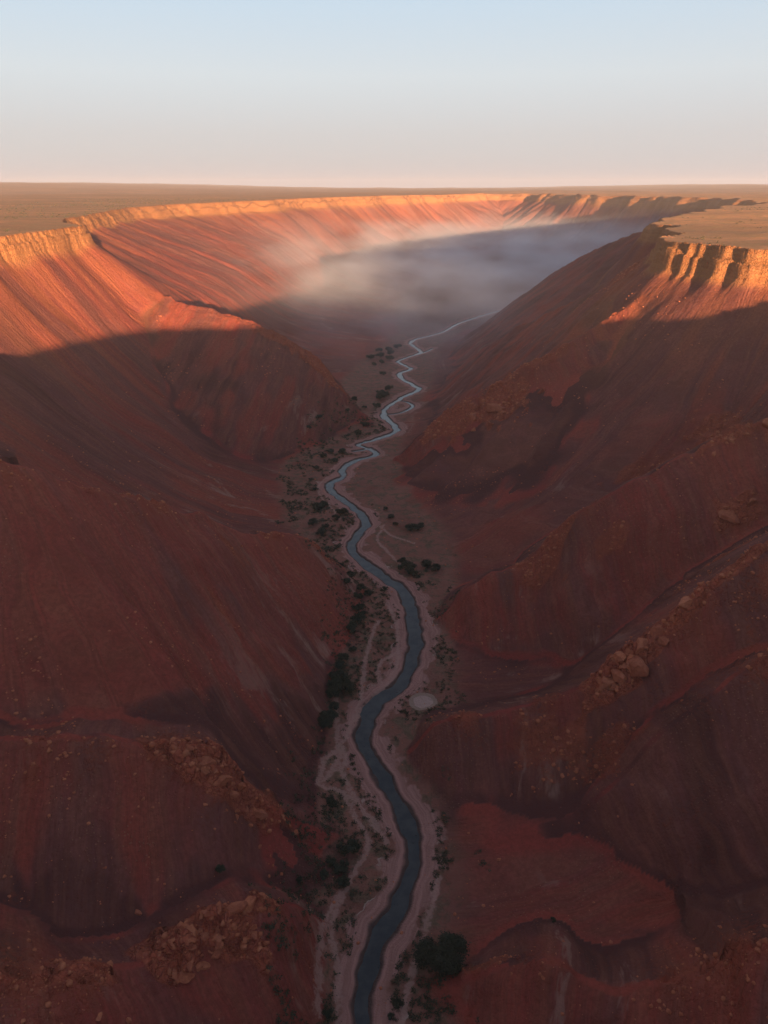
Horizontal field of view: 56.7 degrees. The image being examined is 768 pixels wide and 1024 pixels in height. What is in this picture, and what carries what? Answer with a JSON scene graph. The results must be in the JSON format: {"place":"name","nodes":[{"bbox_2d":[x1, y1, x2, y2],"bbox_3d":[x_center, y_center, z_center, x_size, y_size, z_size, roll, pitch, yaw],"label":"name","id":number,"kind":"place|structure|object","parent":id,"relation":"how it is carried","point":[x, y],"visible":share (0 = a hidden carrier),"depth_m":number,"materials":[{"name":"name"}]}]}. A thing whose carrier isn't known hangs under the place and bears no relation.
{"place":"outdoors","nodes":[
{"label":"outdoors","id":0,"kind":"place"},
{"bbox_2d":[0,182,767,1023],"bbox_3d":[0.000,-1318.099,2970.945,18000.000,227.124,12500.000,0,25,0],"label":"canyon terrain","id":1,"kind":"structure","parent":0,"point":[336,284],"depth_m":226.60,"materials":[{"name":"brown stone"}]},
{"bbox_2d":[95,1012,102,1020],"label":"boulder","id":2,"kind":"object","parent":1,"relation":"on","point":[99,1016],"visible":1,"depth_m":115.88,"materials":[{"name":"brown stone"}]},
{"bbox_2d":[126,1017,131,1023],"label":"boulder","id":3,"kind":"object","parent":1,"relation":"on","point":[128,1020],"visible":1,"depth_m":118.44,"materials":[{"name":"brown stone"}]},
{"bbox_2d":[134,909,141,914],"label":"boulder","id":4,"kind":"object","parent":1,"relation":"on","point":[138,912],"visible":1,"depth_m":138.79,"materials":[{"name":"brown stone"}]},
{"bbox_2d":[167,938,175,948],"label":"boulder","id":5,"kind":"object","parent":1,"relation":"on","point":[170,942],"visible":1,"depth_m":130.49,"materials":[{"name":"brown stone"}]},
{"bbox_2d":[172,967,194,983],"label":"boulder","id":6,"kind":"object","parent":1,"relation":"on","point":[184,977],"visible":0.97,"depth_m":128.04,"materials":[{"name":"brown stone"}]},
{"bbox_2d":[183,750,189,756],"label":"boulder","id":7,"kind":"object","parent":1,"relation":"on","point":[186,753],"visible":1,"depth_m":155.95,"materials":[{"name":"brown stone"}]},
{"bbox_2d":[178,920,198,936],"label":"boulder","id":8,"kind":"object","parent":1,"relation":"on","point":[192,929],"visible":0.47,"depth_m":134.54,"materials":[{"name":"brown stone"}]},
{"bbox_2d":[185,744,193,750],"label":"boulder","id":9,"kind":"object","parent":1,"relation":"on","point":[189,747],"visible":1,"depth_m":156.69,"materials":[{"name":"brown stone"}]},
{"bbox_2d":[186,958,193,970],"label":"boulder","id":10,"kind":"object","parent":1,"relation":"on","point":[189,966],"visible":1,"depth_m":128.87,"materials":[{"name":"brown stone"}]},
{"bbox_2d":[188,937,195,942],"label":"boulder","id":11,"kind":"object","parent":1,"relation":"on","point":[192,940],"visible":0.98,"depth_m":131.40,"materials":[{"name":"brown stone"}]},
{"bbox_2d":[189,944,197,950],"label":"boulder","id":12,"kind":"object","parent":1,"relation":"on","point":[195,946],"visible":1,"depth_m":130.88,"materials":[{"name":"brown stone"}]},
{"bbox_2d":[196,962,203,971],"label":"boulder","id":13,"kind":"object","parent":1,"relation":"on","point":[199,965],"visible":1,"depth_m":130.03,"materials":[{"name":"brown stone"}]},
{"bbox_2d":[200,932,208,940],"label":"boulder","id":14,"kind":"object","parent":1,"relation":"on","point":[204,936],"visible":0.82,"depth_m":133.34,"materials":[{"name":"brown stone"}]},
{"bbox_2d":[201,909,209,916],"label":"boulder","id":15,"kind":"object","parent":1,"relation":"on","point":[205,913],"visible":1,"depth_m":134.85,"materials":[{"name":"brown stone"}]},
{"bbox_2d":[200,767,210,773],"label":"boulder","id":16,"kind":"object","parent":1,"relation":"on","point":[205,770],"visible":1,"depth_m":157.43,"materials":[{"name":"brown stone"}]},
{"bbox_2d":[201,961,210,969],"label":"boulder","id":17,"kind":"object","parent":1,"relation":"on","point":[207,965],"visible":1,"depth_m":130.68,"materials":[{"name":"brown stone"}]},
{"bbox_2d":[197,755,219,769],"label":"boulder","id":18,"kind":"object","parent":1,"relation":"on","point":[208,760],"visible":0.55,"depth_m":158.29,"materials":[{"name":"brown stone"}]},
{"bbox_2d":[208,926,219,953],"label":"boulder","id":19,"kind":"object","parent":1,"relation":"on","point":[216,931],"visible":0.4,"depth_m":134.56,"materials":[{"name":"brown stone"}]},
{"bbox_2d":[211,949,221,958],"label":"boulder","id":20,"kind":"object","parent":1,"relation":"on","point":[216,954],"visible":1,"depth_m":131.35,"materials":[{"name":"brown stone"}]},
{"bbox_2d":[215,934,222,949],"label":"boulder","id":21,"kind":"object","parent":1,"relation":"on","point":[219,939],"visible":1,"depth_m":131.68,"materials":[{"name":"brown stone"}]},
{"bbox_2d":[216,901,222,915],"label":"boulder","id":22,"kind":"object","parent":1,"relation":"on","point":[219,905],"visible":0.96,"depth_m":136.57,"materials":[{"name":"brown stone"}]},
{"bbox_2d":[215,864,225,872],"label":"shrub","id":23,"kind":"object","parent":1,"relation":"on","point":[219,868],"visible":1,"depth_m":147.29,"materials":[{"name":"green plant"}]},
{"bbox_2d":[212,775,232,786],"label":"boulder","id":24,"kind":"object","parent":1,"relation":"on","point":[222,780],"visible":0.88,"depth_m":157.89,"materials":[{"name":"brown stone"}]},
{"bbox_2d":[230,790,238,798],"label":"boulder","id":25,"kind":"object","parent":1,"relation":"on","point":[234,794],"visible":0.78,"depth_m":159.26,"materials":[{"name":"brown stone"}]},
{"bbox_2d":[223,900,247,914],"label":"boulder","id":26,"kind":"object","parent":1,"relation":"on","point":[238,907],"visible":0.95,"depth_m":135.74,"materials":[{"name":"brown stone"}]},
{"bbox_2d":[241,895,255,915],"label":"boulder","id":27,"kind":"object","parent":1,"relation":"on","point":[250,900],"visible":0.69,"depth_m":138.69,"materials":[{"name":"brown stone"}]},
{"bbox_2d":[251,931,256,939],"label":"boulder","id":28,"kind":"object","parent":1,"relation":"on","point":[254,935],"visible":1,"depth_m":135.94,"materials":[{"name":"brown stone"}]},
{"bbox_2d":[253,808,267,819],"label":"boulder","id":29,"kind":"object","parent":1,"relation":"on","point":[260,814],"visible":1,"depth_m":164.65,"materials":[{"name":"brown stone"}]},
{"bbox_2d":[296,876,302,883],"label":"shrub","id":30,"kind":"object","parent":1,"relation":"on","point":[299,879],"visible":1,"depth_m":163.24,"materials":[{"name":"green plant"}]},
{"bbox_2d":[307,517,319,524],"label":"shrub","id":31,"kind":"object","parent":1,"relation":"on","point":[313,520],"visible":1,"depth_m":344.35,"materials":[{"name":"green plant"}]},
{"bbox_2d":[312,502,323,509],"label":"shrub","id":32,"kind":"object","parent":1,"relation":"on","point":[317,506],"visible":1,"depth_m":359.40,"materials":[{"name":"green plant"}]},
{"bbox_2d":[315,526,326,534],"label":"shrub","id":33,"kind":"object","parent":1,"relation":"on","point":[322,530],"visible":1,"depth_m":334.39,"materials":[{"name":"green plant"}]},
{"bbox_2d":[319,868,328,880],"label":"shrub","id":34,"kind":"object","parent":1,"relation":"on","point":[323,873],"visible":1,"depth_m":166.93,"materials":[{"name":"green plant"}]},
{"bbox_2d":[320,500,327,505],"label":"shrub","id":35,"kind":"object","parent":1,"relation":"on","point":[323,502],"visible":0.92,"depth_m":364.11,"materials":[{"name":"green plant"}]},
{"bbox_2d":[317,715,332,728],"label":"tree","id":36,"kind":"object","parent":1,"relation":"on","point":[324,723],"visible":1,"depth_m":212.43,"materials":[{"name":"green plant"}]},
{"bbox_2d":[321,1005,332,1018],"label":"shrub","id":37,"kind":"object","parent":1,"relation":"on","point":[327,1012],"visible":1,"depth_m":139.87,"materials":[{"name":"green plant"}]},
{"bbox_2d":[318,709,338,721],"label":"tree","id":38,"kind":"object","parent":1,"relation":"on","point":[332,714],"visible":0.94,"depth_m":215.63,"materials":[{"name":"green plant"}]},
{"bbox_2d":[325,854,335,865],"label":"shrub","id":39,"kind":"object","parent":1,"relation":"on","point":[329,860],"visible":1,"depth_m":171.28,"materials":[{"name":"green plant"}]},
{"bbox_2d":[325,795,338,807],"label":"shrub","id":40,"kind":"object","parent":1,"relation":"on","point":[331,802],"visible":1,"depth_m":187.32,"materials":[{"name":"green plant"}]},
{"bbox_2d":[326,689,338,697],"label":"tree","id":41,"kind":"object","parent":1,"relation":"on","point":[335,695],"visible":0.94,"depth_m":225.31,"materials":[{"name":"green plant"}]},
{"bbox_2d":[329,701,339,709],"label":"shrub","id":42,"kind":"object","parent":1,"relation":"on","point":[334,705],"visible":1,"depth_m":221.86,"materials":[{"name":"green plant"}]},
{"bbox_2d":[331,515,340,519],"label":"shrub","id":43,"kind":"object","parent":1,"relation":"on","point":[336,517],"visible":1,"depth_m":349.62,"materials":[{"name":"green plant"}]},
{"bbox_2d":[328,669,347,679],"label":"tree","id":44,"kind":"object","parent":1,"relation":"on","point":[336,673],"visible":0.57,"depth_m":234.05,"materials":[{"name":"green plant"}]},
{"bbox_2d":[334,659,345,669],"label":"tree","id":45,"kind":"object","parent":1,"relation":"on","point":[339,664],"visible":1,"depth_m":240.17,"materials":[{"name":"green plant"}]},
{"bbox_2d":[325,673,355,695],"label":"tree","id":46,"kind":"object","parent":1,"relation":"on","point":[335,684],"visible":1,"depth_m":227.56,"materials":[{"name":"green plant"}]},
{"bbox_2d":[332,859,349,874],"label":"shrub","id":47,"kind":"object","parent":1,"relation":"on","point":[338,868],"visible":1,"depth_m":169.21,"materials":[{"name":"green plant"}]},
{"bbox_2d":[335,507,348,513],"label":"shrub","id":48,"kind":"object","parent":1,"relation":"on","point":[342,510],"visible":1,"depth_m":355.44,"materials":[{"name":"green plant"}]},
{"bbox_2d":[336,874,349,887],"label":"shrub","id":49,"kind":"object","parent":1,"relation":"on","point":[342,880],"visible":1,"depth_m":166.32,"materials":[{"name":"green plant"}]},
{"bbox_2d":[337,653,348,660],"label":"tree","id":50,"kind":"object","parent":1,"relation":"on","point":[343,656],"visible":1,"depth_m":244.20,"materials":[{"name":"green plant"}]},
{"bbox_2d":[343,578,350,583],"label":"tree","id":51,"kind":"object","parent":1,"relation":"on","point":[346,580],"visible":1,"depth_m":278.50,"materials":[{"name":"green plant"}]},
{"bbox_2d":[335,838,360,853],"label":"shrub","id":52,"kind":"object","parent":1,"relation":"on","point":[352,846],"visible":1,"depth_m":173.91,"materials":[{"name":"green plant"}]},
{"bbox_2d":[346,623,355,632],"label":"tree","id":53,"kind":"object","parent":1,"relation":"on","point":[350,627],"visible":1,"depth_m":257.16,"materials":[{"name":"green plant"}]},
{"bbox_2d":[347,570,355,576],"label":"tree","id":54,"kind":"object","parent":1,"relation":"on","point":[350,572],"visible":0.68,"depth_m":292.62,"materials":[{"name":"green plant"}]},
{"bbox_2d":[348,646,356,651],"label":"tree","id":55,"kind":"object","parent":1,"relation":"on","point":[353,648],"visible":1,"depth_m":248.64,"materials":[{"name":"green plant"}]},
{"bbox_2d":[349,620,361,626],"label":"tree","id":56,"kind":"object","parent":1,"relation":"on","point":[354,622],"visible":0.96,"depth_m":260.29,"materials":[{"name":"green plant"}]},
{"bbox_2d":[354,429,360,434],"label":"shrub","id":57,"kind":"object","parent":1,"relation":"on","point":[357,431],"visible":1,"depth_m":468.27,"materials":[{"name":"green plant"}]},
{"bbox_2d":[351,603,364,610],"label":"tree","id":58,"kind":"object","parent":1,"relation":"on","point":[358,607],"visible":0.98,"depth_m":269.57,"materials":[{"name":"green plant"}]},
{"bbox_2d":[353,592,362,598],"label":"tree","id":59,"kind":"object","parent":1,"relation":"on","point":[360,595],"visible":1,"depth_m":275.59,"materials":[{"name":"green plant"}]},
{"bbox_2d":[350,610,366,620],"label":"tree","id":60,"kind":"object","parent":1,"relation":"on","point":[360,616],"visible":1,"depth_m":263.55,"materials":[{"name":"green plant"}]},
{"bbox_2d":[356,583,366,589],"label":"tree","id":61,"kind":"object","parent":1,"relation":"on","point":[360,586],"visible":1,"depth_m":282.25,"materials":[{"name":"green plant"}]},
{"bbox_2d":[363,589,372,595],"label":"tree","id":62,"kind":"object","parent":1,"relation":"on","point":[368,592],"visible":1,"depth_m":283.15,"materials":[{"name":"green plant"}]},
{"bbox_2d":[248,396,490,1023],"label":"scrub","id":63,"kind":"object","parent":1,"relation":"on","point":[401,975],"visible":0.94,"depth_m":183.91,"materials":[{"name":"green plant"}]},
{"bbox_2d":[373,402,380,407],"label":"tree","id":64,"kind":"object","parent":1,"relation":"on","point":[378,404],"visible":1,"depth_m":525.97,"materials":[{"name":"green plant"}]},
{"bbox_2d":[375,352,384,356],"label":"tree","id":65,"kind":"object","parent":1,"relation":"on","point":[380,354],"visible":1,"depth_m":680.33,"materials":[{"name":"green plant"}]},
{"bbox_2d":[376,392,386,399],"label":"tree","id":66,"kind":"object","parent":1,"relation":"on","point":[380,395],"visible":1,"depth_m":545.45,"materials":[{"name":"green plant"}]},
{"bbox_2d":[0,237,767,1023],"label":"rubble","id":67,"kind":"object","parent":1,"relation":"on","point":[260,909],"visible":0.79,"depth_m":163.99,"materials":[{"name":"brown stone"}]},
{"bbox_2d":[0,198,767,245],"bbox_3d":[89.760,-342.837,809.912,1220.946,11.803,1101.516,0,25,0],"label":"plateau scrub","id":68,"kind":"object","parent":1,"relation":"on","point":[254,199],"visible":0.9,"depth_m":844.95,"materials":[{"name":"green plant"}]},
{"bbox_2d":[385,385,393,389],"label":"tree","id":69,"kind":"object","parent":1,"relation":"on","point":[388,387],"visible":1,"depth_m":569.66,"materials":[{"name":"green plant"}]},
{"bbox_2d":[387,1012,395,1020],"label":"shrub","id":70,"kind":"object","parent":1,"relation":"on","point":[390,1015],"visible":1,"depth_m":140.30,"materials":[{"name":"green plant"}]},
{"bbox_2d":[392,997,404,1008],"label":"shrub","id":71,"kind":"object","parent":1,"relation":"on","point":[396,1004],"visible":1,"depth_m":142.21,"materials":[{"name":"green plant"}]},
{"bbox_2d":[398,560,416,570],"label":"tree","id":72,"kind":"object","parent":1,"relation":"on","point":[407,565],"visible":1,"depth_m":301.72,"materials":[{"name":"green plant"}]},
{"bbox_2d":[404,523,418,530],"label":"shrub","id":73,"kind":"object","parent":1,"relation":"on","point":[413,526],"visible":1,"depth_m":338.22,"materials":[{"name":"green plant"}]},
{"bbox_2d":[407,570,417,575],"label":"tree","id":74,"kind":"object","parent":1,"relation":"on","point":[411,572],"visible":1,"depth_m":299.31,"materials":[{"name":"green plant"}]},
{"bbox_2d":[421,559,431,568],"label":"tree","id":75,"kind":"object","parent":1,"relation":"on","point":[426,563],"visible":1,"depth_m":304.46,"materials":[{"name":"green plant"}]},
{"bbox_2d":[431,563,440,570],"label":"tree","id":76,"kind":"object","parent":1,"relation":"on","point":[437,566],"visible":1,"depth_m":302.84,"materials":[{"name":"green plant"}]},
{"bbox_2d":[408,929,471,980],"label":"broad tree","id":77,"kind":"object","parent":1,"relation":"on","point":[445,952],"visible":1,"depth_m":146.59,"materials":[{"name":"green plant"}]},
{"bbox_2d":[469,413,475,420],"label":"boulder","id":78,"kind":"object","parent":1,"relation":"on","point":[472,417],"visible":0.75,"depth_m":400.08,"materials":[{"name":"brown stone"}]},
{"bbox_2d":[485,403,505,412],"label":"boulder","id":79,"kind":"object","parent":1,"relation":"on","point":[493,407],"visible":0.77,"depth_m":395.14,"materials":[{"name":"brown stone"}]},
{"bbox_2d":[598,676,616,692],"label":"boulder","id":80,"kind":"object","parent":1,"relation":"on","point":[606,683],"visible":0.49,"depth_m":187.81,"materials":[{"name":"brown stone"}]},
{"bbox_2d":[612,669,626,683],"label":"boulder","id":81,"kind":"object","parent":1,"relation":"on","point":[619,676],"visible":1,"depth_m":186.13,"materials":[{"name":"brown stone"}]},
{"bbox_2d":[613,651,625,662],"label":"boulder","id":82,"kind":"object","parent":1,"relation":"on","point":[617,655],"visible":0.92,"depth_m":187.40,"materials":[{"name":"brown stone"}]},
{"bbox_2d":[622,662,626,670],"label":"boulder","id":83,"kind":"object","parent":1,"relation":"on","point":[624,666],"visible":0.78,"depth_m":185.29,"materials":[{"name":"brown stone"}]},
{"bbox_2d":[628,655,648,676],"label":"boulder","id":84,"kind":"object","parent":1,"relation":"on","point":[638,666],"visible":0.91,"depth_m":182.25,"materials":[{"name":"brown stone"}]},
{"bbox_2d":[635,637,647,654],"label":"boulder","id":85,"kind":"object","parent":1,"relation":"on","point":[641,642],"visible":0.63,"depth_m":184.97,"materials":[{"name":"brown stone"}]},
{"bbox_2d":[649,626,665,636],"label":"boulder","id":86,"kind":"object","parent":1,"relation":"on","point":[655,631],"visible":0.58,"depth_m":185.00,"materials":[{"name":"brown stone"}]},
{"bbox_2d":[658,636,668,645],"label":"boulder","id":87,"kind":"object","parent":1,"relation":"on","point":[663,640],"visible":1,"depth_m":182.58,"materials":[{"name":"brown stone"}]},
{"bbox_2d":[678,596,691,607],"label":"boulder","id":88,"kind":"object","parent":1,"relation":"on","point":[685,602],"visible":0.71,"depth_m":180.91,"materials":[{"name":"brown stone"}]},
{"bbox_2d":[718,508,739,523],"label":"boulder","id":89,"kind":"object","parent":1,"relation":"on","point":[728,515],"visible":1,"depth_m":224.48,"materials":[{"name":"brown stone"}]},
{"bbox_2d":[747,498,755,505],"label":"boulder","id":90,"kind":"object","parent":1,"relation":"on","point":[751,501],"visible":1,"depth_m":223.93,"materials":[{"name":"brown stone"}]},
{"bbox_2d":[759,937,767,943],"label":"boulder","id":91,"kind":"object","parent":1,"relation":"on","point":[764,940],"visible":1,"depth_m":120.27,"materials":[{"name":"brown stone"}]},
{"bbox_2d":[762,418,767,427],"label":"boulder","id":92,"kind":"object","parent":1,"relation":"on","point":[765,423],"visible":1,"depth_m":236.64,"materials":[{"name":"brown stone"}]},
{"bbox_2d":[0,0,767,187],"label":"sky","id":93,"kind":"structure","parent":0,"point":[282,93],"materials":[{"name":"blue"}]},
{"bbox_2d":[326,310,500,1023],"bbox_3d":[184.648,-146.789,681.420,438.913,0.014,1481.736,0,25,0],"label":"river","id":94,"kind":"structure","parent":0,"point":[384,927],"depth_m":207.67,"materials":[{"name":"liquid"}]}
]}

